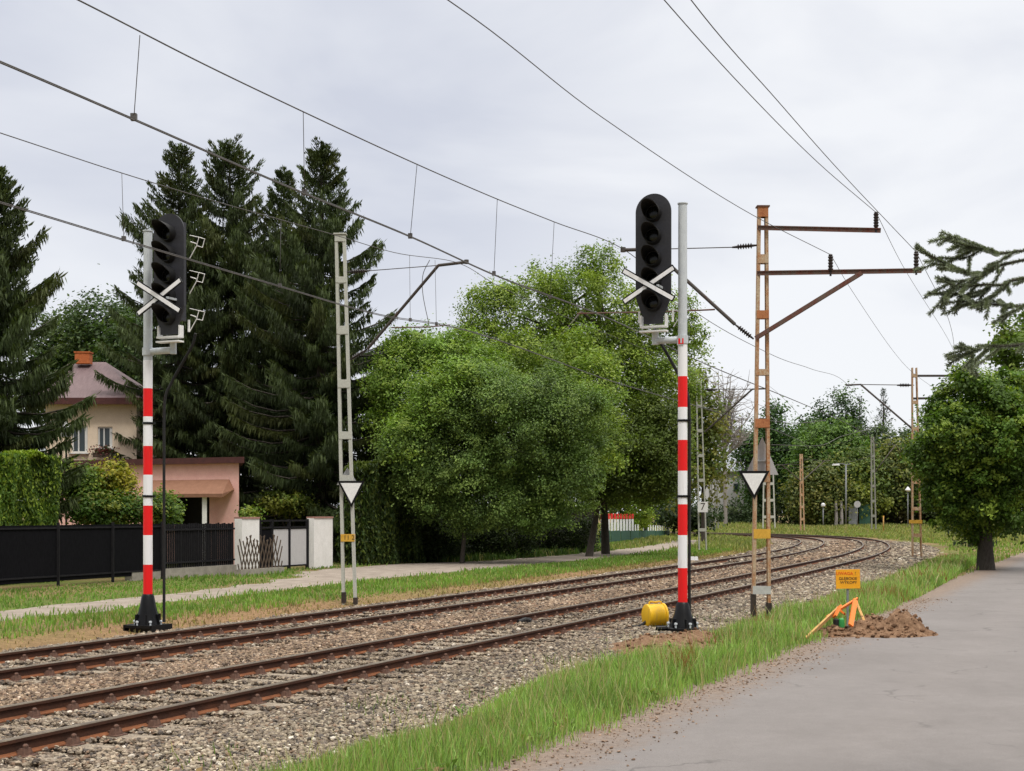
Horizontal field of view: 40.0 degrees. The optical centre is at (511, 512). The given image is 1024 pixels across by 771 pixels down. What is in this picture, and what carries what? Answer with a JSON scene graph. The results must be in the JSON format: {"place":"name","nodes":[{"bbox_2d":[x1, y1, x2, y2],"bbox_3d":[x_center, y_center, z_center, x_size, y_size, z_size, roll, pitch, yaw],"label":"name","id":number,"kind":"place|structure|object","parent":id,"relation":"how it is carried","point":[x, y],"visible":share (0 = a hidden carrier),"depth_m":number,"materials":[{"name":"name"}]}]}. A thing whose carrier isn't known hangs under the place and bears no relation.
{"place":"outdoors","nodes":[
{"label":"outdoors","id":0,"kind":"place"},
{"bbox_2d":[0,540,696,620],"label":"path","id":1,"kind":"structure","parent":0,"point":[334,574],"depth_m":46.06,"materials":[{"name":"concrete"}]},
{"bbox_2d":[0,514,1023,770],"bbox_3d":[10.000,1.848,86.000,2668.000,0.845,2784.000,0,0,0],"label":"ground","id":2,"kind":"structure","parent":0,"point":[86,632],"depth_m":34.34,"materials":[{"name":"green plant"}]},
{"bbox_2d":[0,449,65,584],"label":"hedge","id":3,"kind":"object","parent":2,"relation":"on","point":[21,481],"visible":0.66,"depth_m":42.02,"materials":[{"name":"green plant"}]},
{"bbox_2d":[0,165,101,525],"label":"spruce tree","id":4,"kind":"object","parent":2,"relation":"on","point":[19,309],"visible":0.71,"depth_m":44.55,"materials":[{"name":"green plant"}]},
{"bbox_2d":[10,304,99,425],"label":"broadleaf tree","id":5,"kind":"object","parent":2,"relation":"on","point":[35,352],"visible":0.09,"depth_m":88.88,"materials":[{"name":"green plant"}]},
{"bbox_2d":[0,522,162,585],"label":"fence","id":6,"kind":"object","parent":2,"relation":"on","point":[58,552],"visible":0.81,"depth_m":40.25,"materials":[{"name":"black metal"}]},
{"bbox_2d":[60,457,115,524],"bbox_3d":[-14.130,0.191,46.309,2.291,4.218,2.361,0,0,0],"label":"shrub","id":7,"kind":"object","parent":2,"relation":"on","point":[89,481],"visible":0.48,"depth_m":46.03,"materials":[{"name":"green plant"}]},
{"bbox_2d":[37,263,141,373],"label":"broadleaf tree","id":8,"kind":"object","parent":2,"relation":"on","point":[75,323],"visible":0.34,"depth_m":86.72,"materials":[{"name":"green plant"}]},
{"bbox_2d":[43,351,162,460],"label":"house","id":9,"kind":"structure","parent":2,"relation":"on","point":[110,412],"depth_m":66.00,"materials":[{"name":"beige paint"}]},
{"bbox_2d":[69,425,88,453],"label":"window","id":10,"kind":"structure","parent":9,"relation":"in","point":[80,446],"depth_m":66.11,"materials":[{"name":"white glass"}]},
{"bbox_2d":[86,444,119,458],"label":"flower box","id":11,"kind":"object","parent":9,"relation":"attached to","point":[100,452],"visible":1,"depth_m":65.59,"materials":[{"name":"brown wood"}]},
{"bbox_2d":[95,427,113,448],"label":"window","id":12,"kind":"structure","parent":9,"relation":"in","point":[104,433],"depth_m":66.13,"materials":[{"name":"white glass"}]},
{"bbox_2d":[93,453,142,504],"bbox_3d":[-13.549,0.164,47.049,2.443,4.271,2.327,0,0,33],"label":"shrub","id":13,"kind":"object","parent":2,"relation":"on","point":[118,479],"visible":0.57,"depth_m":46.64,"materials":[{"name":"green plant"}]},
{"bbox_2d":[62,482,183,524],"bbox_3d":[-12.885,0.650,46.358,4.032,3.300,2.766,0,0,-24],"label":"shrub","id":14,"kind":"object","parent":2,"relation":"on","point":[125,509],"visible":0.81,"depth_m":45.78,"materials":[{"name":"green plant"}]},
{"bbox_2d":[77,297,185,392],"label":"broadleaf tree","id":15,"kind":"object","parent":2,"relation":"on","point":[111,342],"visible":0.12,"depth_m":82.95,"materials":[{"name":"green plant"}]},
{"bbox_2d":[59,457,243,564],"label":"garage","id":16,"kind":"structure","parent":2,"relation":"on","point":[208,488],"depth_m":56.62,"materials":[{"name":"pink paint"}]},
{"bbox_2d":[175,497,208,523],"bbox_3d":[-13.175,0.725,57.953,1.795,2.750,0.039,0,0,26],"label":"garage door","id":17,"kind":"structure","parent":16,"relation":"in","point":[193,513],"depth_m":57.93,"materials":[{"name":"black"}]},
{"bbox_2d":[134,483,187,524],"bbox_3d":[-11.772,0.656,46.974,1.905,3.289,2.138,0,0,0],"label":"shrub","id":18,"kind":"object","parent":2,"relation":"on","point":[173,519],"visible":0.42,"depth_m":46.68,"materials":[{"name":"green plant"}]},
{"bbox_2d":[123,213,204,632],"bbox_3d":[-6.399,-1.571,25.614,1.426,7.712,0.910,0,0,23],"label":"railway signal","id":19,"kind":"object","parent":2,"relation":"on","point":[166,290],"visible":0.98,"depth_m":25.72,"materials":[{"name":"metal"}]},
{"bbox_2d":[94,140,262,458],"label":"spruce tree","id":20,"kind":"object","parent":2,"relation":"on","point":[132,338],"visible":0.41,"depth_m":65.92,"materials":[{"name":"green plant"}]},
{"bbox_2d":[125,522,236,580],"bbox_3d":[-10.574,1.281,45.313,0.300,1.878,5.580,0,0,23],"label":"fence","id":21,"kind":"object","parent":2,"relation":"on","point":[192,549],"visible":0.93,"depth_m":45.79,"materials":[{"name":"black metal"}]},
{"bbox_2d":[122,133,302,514],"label":"spruce tree","id":22,"kind":"object","parent":2,"relation":"on","point":[223,189],"visible":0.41,"depth_m":66.24,"materials":[{"name":"green plant"}]},
{"bbox_2d":[234,517,259,569],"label":"wall","id":23,"kind":"structure","parent":2,"relation":"on","point":[246,526],"depth_m":48.14,"materials":[{"name":"white paint"}]},
{"bbox_2d":[234,501,267,520],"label":"shrub","id":24,"kind":"object","parent":2,"relation":"on","point":[248,511],"visible":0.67,"depth_m":54.83,"materials":[{"name":"green plant"}]},
{"bbox_2d":[235,567,283,575],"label":"kerb block","id":25,"kind":"structure","parent":2,"relation":"on","point":[256,571],"depth_m":47.40,"materials":[{"name":"concrete"}]},
{"bbox_2d":[237,534,282,569],"bbox_3d":[-8.521,1.371,47.645,0.060,1.236,2.702,0,0,23],"label":"trellis","id":26,"kind":"object","parent":25,"relation":"on","point":[269,553],"visible":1,"depth_m":47.60,"materials":[{"name":"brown wood"}]},
{"bbox_2d":[202,165,365,525],"bbox_3d":[-10.606,-7.017,65.905,8.494,18.635,8.396,0,0,0],"label":"spruce tree","id":27,"kind":"object","parent":2,"relation":"on","point":[276,232],"visible":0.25,"depth_m":64.86,"materials":[{"name":"green plant"}]},
{"bbox_2d":[259,519,308,568],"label":"gate","id":28,"kind":"structure","parent":2,"relation":"on","point":[295,545],"depth_m":50.92,"materials":[{"name":"white metal"}]},
{"bbox_2d":[249,487,319,528],"bbox_3d":[-9.695,0.569,59.856,3.078,3.462,2.581,0,0,0],"label":"shrub","id":29,"kind":"object","parent":2,"relation":"on","point":[285,504],"visible":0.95,"depth_m":59.64,"materials":[{"name":"green plant"}]},
{"bbox_2d":[306,517,332,568],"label":"wall","id":30,"kind":"structure","parent":2,"relation":"on","point":[320,541],"depth_m":52.76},
{"bbox_2d":[214,137,425,561],"bbox_3d":[-8.381,-7.044,62.127,9.226,18.871,8.742,0,0,0],"label":"spruce tree","id":31,"kind":"object","parent":2,"relation":"on","point":[308,408],"visible":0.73,"depth_m":61.09,"materials":[{"name":"green plant"}]},
{"bbox_2d":[325,388,437,561],"bbox_3d":[-5.913,-1.508,61.762,5.806,8.396,6.543,0,0,0],"label":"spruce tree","id":32,"kind":"object","parent":2,"relation":"on","point":[364,454],"visible":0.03,"depth_m":61.36,"materials":[{"name":"green plant"}]},
{"bbox_2d":[335,460,444,564],"bbox_3d":[-4.974,0.004,58.046,2.193,4.441,5.722,0,0,28],"label":"ivy hedge","id":33,"kind":"object","parent":2,"relation":"on","point":[392,526],"visible":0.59,"depth_m":56.34,"materials":[{"name":"green plant"}]},
{"bbox_2d":[333,233,468,605],"bbox_3d":[-2.579,-2.115,32.721,3.460,8.937,0.376,0,0,19],"label":"catenary mast","id":34,"kind":"object","parent":2,"relation":"on","point":[343,383],"visible":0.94,"depth_m":33.12,"materials":[{"name":"grey metal"}]},
{"bbox_2d":[338,481,364,507],"bbox_3d":[-3.784,-0.425,33.063,0.645,0.629,0.054,0,0,0],"label":"triangle sign","id":35,"kind":"object","parent":34,"relation":"attached to","point":[351,490],"visible":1,"depth_m":33.04,"materials":[{"name":"white metal"}]},
{"bbox_2d":[386,514,484,561],"bbox_3d":[-3.205,1.031,60.165,4.308,2.809,3.348,0,0,-18],"label":"bush","id":36,"kind":"object","parent":2,"relation":"on","point":[443,546],"visible":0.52,"depth_m":59.39,"materials":[{"name":"green plant"}]},
{"bbox_2d":[351,313,521,560],"bbox_3d":[-3.155,-3.154,59.047,7.524,10.907,9.437,0,0,0],"label":"broadleaf tree","id":37,"kind":"object","parent":2,"relation":"on","point":[435,358],"visible":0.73,"depth_m":58.85,"materials":[{"name":"green plant"}]},
{"bbox_2d":[0,537,942,770],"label":"ballast bed","id":38,"kind":"object","parent":2,"relation":"on","point":[772,540],"visible":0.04,"depth_m":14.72,"materials":[{"name":"grey gravel"}]},
{"bbox_2d":[0,533,823,689],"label":"railway track","id":39,"kind":"structure","parent":38,"relation":"on","point":[55,668],"depth_m":24.21,"materials":[{"name":"brown metal"}]},
{"bbox_2d":[0,532,889,770],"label":"railway track","id":40,"kind":"structure","parent":38,"relation":"on","point":[27,745],"depth_m":17.30,"materials":[{"name":"brown metal"}]},
{"bbox_2d":[517,617,531,622],"bbox_3d":[0.217,2.035,26.512,0.179,0.110,0.608,0,0,27],"label":"rail joint box","id":41,"kind":"object","parent":40,"relation":"attached to","point":[526,619],"visible":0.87,"depth_m":26.48,"materials":[{"name":"grey metal"}]},
{"bbox_2d":[631,601,668,626],"bbox_3d":[2.528,1.932,25.968,0.665,0.595,0.450,0,0,-18],"label":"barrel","id":42,"kind":"object","parent":38,"relation":"on","point":[656,614],"visible":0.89,"depth_m":25.85,"materials":[{"name":"yellow paint"}]},
{"bbox_2d":[622,194,698,632],"bbox_3d":[2.652,-1.772,25.160,1.384,7.904,0.744,0,0,6],"label":"railway signal","id":43,"kind":"object","parent":38,"relation":"on","point":[651,293],"visible":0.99,"depth_m":25.14,"materials":[{"name":"metal"}]},
{"bbox_2d":[846,368,949,555],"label":"catenary mast","id":44,"kind":"object","parent":38,"relation":"on","point":[914,400],"visible":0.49,"depth_m":65.92,"materials":[{"name":"metal"}]},
{"bbox_2d":[363,349,625,562],"bbox_3d":[-0.705,-2.122,56.827,10.576,8.844,6.573,0,0,0],"label":"broadleaf tree","id":45,"kind":"object","parent":2,"relation":"on","point":[507,397],"visible":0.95,"depth_m":55.78,"materials":[{"name":"green plant"}]},
{"bbox_2d":[467,516,544,555],"bbox_3d":[-0.822,1.055,64.816,4.912,2.665,3.576,0,0,0],"label":"bush","id":46,"kind":"object","parent":2,"relation":"on","point":[497,542],"visible":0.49,"depth_m":64.45,"materials":[{"name":"green plant"}]},
{"bbox_2d":[464,420,549,503],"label":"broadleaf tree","id":47,"kind":"object","parent":2,"relation":"on","point":[516,473],"visible":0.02,"depth_m":85.77,"materials":[{"name":"green plant"}]},
{"bbox_2d":[442,504,595,554],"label":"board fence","id":48,"kind":"object","parent":2,"relation":"on","point":[587,513],"depth_m":81.65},
{"bbox_2d":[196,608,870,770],"bbox_3d":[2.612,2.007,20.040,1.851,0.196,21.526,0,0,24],"label":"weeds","id":49,"kind":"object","parent":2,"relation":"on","point":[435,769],"visible":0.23,"depth_m":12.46,"materials":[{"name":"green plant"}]},
{"bbox_2d":[529,512,611,550],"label":"bush","id":50,"kind":"object","parent":2,"relation":"on","point":[577,539],"visible":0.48,"depth_m":73.52,"materials":[{"name":"green plant"}]},
{"bbox_2d":[447,237,720,553],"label":"broadleaf tree","id":51,"kind":"object","parent":2,"relation":"on","point":[588,350],"visible":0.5,"depth_m":68.42,"materials":[{"name":"green plant"}]},
{"bbox_2d":[569,376,699,556],"bbox_3d":[5.505,-2.088,65.841,6.803,8.776,5.700,0,0,0],"label":"broadleaf tree","id":52,"kind":"object","parent":2,"relation":"on","point":[655,464],"visible":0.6,"depth_m":64.93,"materials":[{"name":"green plant"}]},
{"bbox_2d":[600,514,669,542],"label":"picket fence","id":53,"kind":"object","parent":2,"relation":"on","point":[621,535],"visible":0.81,"depth_m":102.61,"materials":[{"name":"white paint"}]},
{"bbox_2d":[616,501,657,530],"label":"shrub","id":54,"kind":"object","parent":2,"relation":"on","point":[643,516],"visible":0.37,"depth_m":107.41,"materials":[{"name":"green plant"}]},
{"bbox_2d":[589,482,706,530],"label":"broadleaf tree","id":55,"kind":"object","parent":2,"relation":"on","point":[620,512],"visible":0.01,"depth_m":126.89,"materials":[{"name":"green plant"}]},
{"bbox_2d":[609,627,720,655],"bbox_3d":[2.487,2.032,22.415,2.213,0.257,4.195,0,0,20],"label":"soil spread","id":56,"kind":"object","parent":2,"relation":"on","point":[641,640],"visible":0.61,"depth_m":22.07,"materials":[{"name":"soil"}]},
{"bbox_2d":[646,496,728,535],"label":"bush","id":57,"kind":"object","parent":2,"relation":"on","point":[669,518],"visible":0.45,"depth_m":117.24,"materials":[{"name":"green plant"}]},
{"bbox_2d":[661,358,743,540],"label":"broadleaf tree","id":58,"kind":"object","parent":2,"relation":"on","point":[713,432],"visible":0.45,"depth_m":97.34,"materials":[{"name":"green plant"}]},
{"bbox_2d":[701,368,753,523],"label":"bare tree","id":59,"kind":"object","parent":2,"relation":"on","point":[730,396],"visible":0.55,"depth_m":149.71,"materials":[{"name":"grey plant"}]},
{"bbox_2d":[714,462,740,527],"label":"catenary mast","id":60,"kind":"object","parent":2,"relation":"on","point":[716,493],"visible":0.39,"depth_m":139.92,"materials":[{"name":"metal"}]},
{"bbox_2d":[705,440,752,520],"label":"house","id":61,"kind":"structure","parent":2,"relation":"on","point":[730,489],"depth_m":182.00,"materials":[{"name":"grey glass"}]},
{"bbox_2d":[696,378,764,549],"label":"catenary mast","id":62,"kind":"object","parent":2,"relation":"on","point":[702,454],"visible":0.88,"depth_m":71.92,"materials":[{"name":"grey metal"}]},
{"bbox_2d":[0,132,812,469],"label":"overhead line","id":63,"kind":"object","parent":62,"relation":"hanging from","point":[122,238],"visible":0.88,"depth_m":25.18,"materials":[{"name":"metal"}]},
{"bbox_2d":[698,502,707,511],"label":"number board","id":64,"kind":"object","parent":62,"relation":"attached to","point":[702,506],"visible":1,"depth_m":71.58,"materials":[{"name":"white metal"}]},
{"bbox_2d":[708,491,765,523],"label":"bush","id":65,"kind":"object","parent":2,"relation":"on","point":[742,514],"visible":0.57,"depth_m":170.93,"materials":[{"name":"green plant"}]},
{"bbox_2d":[577,205,921,616],"bbox_3d":[4.332,-1.682,26.543,6.599,8.139,0.304,0,0,22],"label":"catenary mast","id":66,"kind":"object","parent":2,"relation":"on","point":[762,211],"visible":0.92,"depth_m":26.33,"materials":[{"name":"metal"}]},
{"bbox_2d":[0,0,875,470],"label":"overhead line","id":67,"kind":"object","parent":66,"relation":"hanging from","point":[302,192],"visible":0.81,"depth_m":17.25,"materials":[{"name":"metal"}]},
{"bbox_2d":[448,0,930,385],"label":"feeder wire","id":68,"kind":"object","parent":66,"relation":"attached to","point":[647,148],"visible":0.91,"depth_m":19.19,"materials":[{"name":"black metal"}]},
{"bbox_2d":[738,471,768,498],"bbox_3d":[4.517,-0.506,26.263,0.587,0.537,0.054,0,0,0],"label":"triangle sign","id":69,"kind":"object","parent":66,"relation":"attached to","point":[753,480],"visible":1,"depth_m":26.24,"materials":[{"name":"white metal"}]},
{"bbox_2d":[747,437,777,474],"bbox_3d":[4.724,-1.069,26.551,0.620,0.721,0.042,0,0,0],"label":"triangle sign","id":70,"kind":"object","parent":66,"relation":"attached to","point":[762,456],"visible":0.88,"depth_m":26.56,"materials":[{"name":"metal"}]},
{"bbox_2d":[664,0,957,361],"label":"feeder wire","id":71,"kind":"object","parent":66,"relation":"attached to","point":[783,129],"visible":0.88,"depth_m":18.55,"materials":[{"name":"black metal"}]},
{"bbox_2d":[691,0,953,342],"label":"feeder wire","id":72,"kind":"object","parent":66,"relation":"attached to","point":[804,131],"visible":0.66,"depth_m":18.11,"materials":[{"name":"black metal"}]},
{"bbox_2d":[762,462,775,527],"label":"catenary mast","id":73,"kind":"object","parent":2,"relation":"on","point":[771,500],"visible":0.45,"depth_m":149.92,"materials":[{"name":"grey paint"}]},
{"bbox_2d":[727,396,812,521],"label":"distant tree","id":74,"kind":"object","parent":2,"relation":"on","point":[777,455],"visible":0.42,"depth_m":174.50,"materials":[{"name":"green plant"}]},
{"bbox_2d":[759,483,810,524],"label":"bush","id":75,"kind":"object","parent":2,"relation":"on","point":[779,508],"visible":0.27,"depth_m":165.89,"materials":[{"name":"green plant"}]},
{"bbox_2d":[776,454,829,529],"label":"catenary mast","id":76,"kind":"object","parent":2,"relation":"on","point":[802,481],"visible":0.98,"depth_m":139.92,"materials":[{"name":"paint"}]},
{"bbox_2d":[772,413,843,521],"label":"distant tree","id":77,"kind":"object","parent":2,"relation":"on","point":[805,420],"visible":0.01,"depth_m":181.05,"materials":[{"name":"green plant"}]},
{"bbox_2d":[774,451,866,524],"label":"distant tree","id":78,"kind":"object","parent":2,"relation":"on","point":[820,487],"visible":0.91,"depth_m":161.11,"materials":[{"name":"green plant"}]},
{"bbox_2d":[775,407,884,507],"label":"distant tree","id":79,"kind":"object","parent":2,"relation":"on","point":[821,433],"visible":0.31,"depth_m":168.56,"materials":[{"name":"green plant"}]},
{"bbox_2d":[834,498,837,525],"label":"tree trunk","id":80,"kind":"object","parent":2,"relation":"on","point":[836,517],"visible":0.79,"depth_m":159.90,"materials":[{"name":"grey plant"}]},
{"bbox_2d":[803,379,873,442],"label":"distant tree","id":81,"kind":"object","parent":2,"relation":"on","point":[846,409],"visible":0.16,"depth_m":187.06,"materials":[{"name":"green plant"}]},
{"bbox_2d":[839,501,842,524],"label":"tree trunk","id":82,"kind":"object","parent":2,"relation":"on","point":[841,514],"visible":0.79,"depth_m":159.94,"materials":[{"name":"grey plant"}]},
{"bbox_2d":[834,463,849,523],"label":"street lamp","id":83,"kind":"object","parent":2,"relation":"on","point":[845,490],"visible":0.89,"depth_m":157.94,"materials":[{"name":"grey metal"}]},
{"bbox_2d":[836,569,859,625],"bbox_3d":[6.066,1.591,25.396,0.442,1.128,0.062,0,0,0],"label":"warning board","id":84,"kind":"object","parent":2,"relation":"on","point":[847,579],"visible":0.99,"depth_m":25.37,"materials":[{"name":"orange paint"}]},
{"bbox_2d":[849,506,856,524],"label":"board screen","id":85,"kind":"object","parent":2,"relation":"on","point":[853,516],"visible":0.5,"depth_m":161.97,"materials":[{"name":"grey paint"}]},
{"bbox_2d":[854,501,860,524],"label":"road sign","id":86,"kind":"object","parent":2,"relation":"on","point":[857,504],"visible":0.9,"depth_m":155.88,"materials":[{"name":"grey metal"}]},
{"bbox_2d":[810,439,906,523],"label":"distant tree","id":87,"kind":"object","parent":2,"relation":"on","point":[858,467],"visible":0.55,"depth_m":163.98,"materials":[{"name":"green plant"}]},
{"bbox_2d":[856,396,866,428],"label":"spruce tree","id":88,"kind":"object","parent":2,"relation":"on","point":[859,417],"visible":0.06,"depth_m":191.93,"materials":[{"name":"green plant"}]},
{"bbox_2d":[859,504,869,524],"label":"board screen","id":89,"kind":"object","parent":2,"relation":"on","point":[864,520],"visible":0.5,"depth_m":162.97,"materials":[{"name":"green paint"}]},
{"bbox_2d":[844,413,901,521],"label":"distant tree","id":90,"kind":"object","parent":2,"relation":"on","point":[874,432],"visible":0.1,"depth_m":178.80,"materials":[{"name":"green plant"}]},
{"bbox_2d":[875,388,893,440],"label":"spruce tree","id":91,"kind":"object","parent":2,"relation":"on","point":[882,405],"visible":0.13,"depth_m":191.91,"materials":[{"name":"green plant"}]},
{"bbox_2d":[871,437,900,528],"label":"catenary mast","id":92,"kind":"object","parent":2,"relation":"on","point":[873,470],"visible":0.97,"depth_m":141.92,"materials":[{"name":"metal"}]},
{"bbox_2d":[863,431,925,523],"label":"distant tree","id":93,"kind":"object","parent":2,"relation":"on","point":[892,459],"visible":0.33,"depth_m":165.73,"materials":[{"name":"green plant"}]},
{"bbox_2d":[870,419,926,522],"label":"distant tree","id":94,"kind":"object","parent":2,"relation":"on","point":[905,432],"visible":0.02,"depth_m":175.86,"materials":[{"name":"green plant"}]},
{"bbox_2d":[874,488,929,523],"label":"bush","id":95,"kind":"object","parent":2,"relation":"on","point":[902,515],"visible":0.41,"depth_m":166.60,"materials":[{"name":"green plant"}]},
{"bbox_2d":[905,487,910,526],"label":"lamp","id":96,"kind":"object","parent":2,"relation":"on","point":[907,489],"visible":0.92,"depth_m":149.99,"materials":[{"name":"grey paint"}]},
{"bbox_2d":[918,501,950,519],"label":"bush","id":97,"kind":"object","parent":2,"relation":"on","point":[922,512],"visible":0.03,"depth_m":164.81,"materials":[{"name":"green plant"}]},
{"bbox_2d":[894,355,1023,569],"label":"maple tree","id":98,"kind":"object","parent":2,"relation":"on","point":[968,461],"visible":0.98,"depth_m":49.72,"materials":[{"name":"green plant"}]},
{"bbox_2d":[913,229,1023,378],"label":"spruce tree","id":99,"kind":"object","parent":2,"relation":"on","point":[962,253],"visible":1,"depth_m":7.13,"materials":[{"name":"green plant"}]},
{"bbox_2d":[944,345,1005,547],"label":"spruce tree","id":100,"kind":"object","parent":2,"relation":"on","point":[954,543],"visible":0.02,"depth_m":83.85,"materials":[{"name":"green plant"}]},
{"bbox_2d":[979,304,1023,446],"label":"broadleaf tree","id":101,"kind":"object","parent":2,"relation":"on","point":[1010,358],"visible":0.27,"depth_m":59.90,"materials":[{"name":"green plant"}]},
{"bbox_2d":[0,0,1023,513],"label":"sky","id":102,"kind":"structure","parent":0,"point":[919,104],"materials":[{"name":"white"}]},
{"bbox_2d":[488,598,947,770],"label":"gravel","id":103,"kind":"structure","parent":0,"point":[611,747],"depth_m":15.54,"materials":[{"name":"grey gravel"}]},
{"bbox_2d":[460,552,1023,770],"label":"road","id":104,"kind":"structure","parent":0,"point":[949,696],"depth_m":14.76,"materials":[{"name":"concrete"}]},
{"bbox_2d":[806,597,864,638],"bbox_3d":[5.427,1.805,23.731,0.576,0.643,2.144,0,0,41],"label":"barrier trestle","id":105,"kind":"object","parent":104,"relation":"on","point":[840,622],"visible":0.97,"depth_m":24.00,"materials":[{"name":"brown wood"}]},
{"bbox_2d":[816,608,937,637],"bbox_3d":[6.131,1.903,24.095,2.625,0.514,2.009,0,0,0],"label":"dirt pile","id":106,"kind":"object","parent":104,"relation":"on","point":[897,623],"visible":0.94,"depth_m":23.75,"materials":[{"name":"soil"}]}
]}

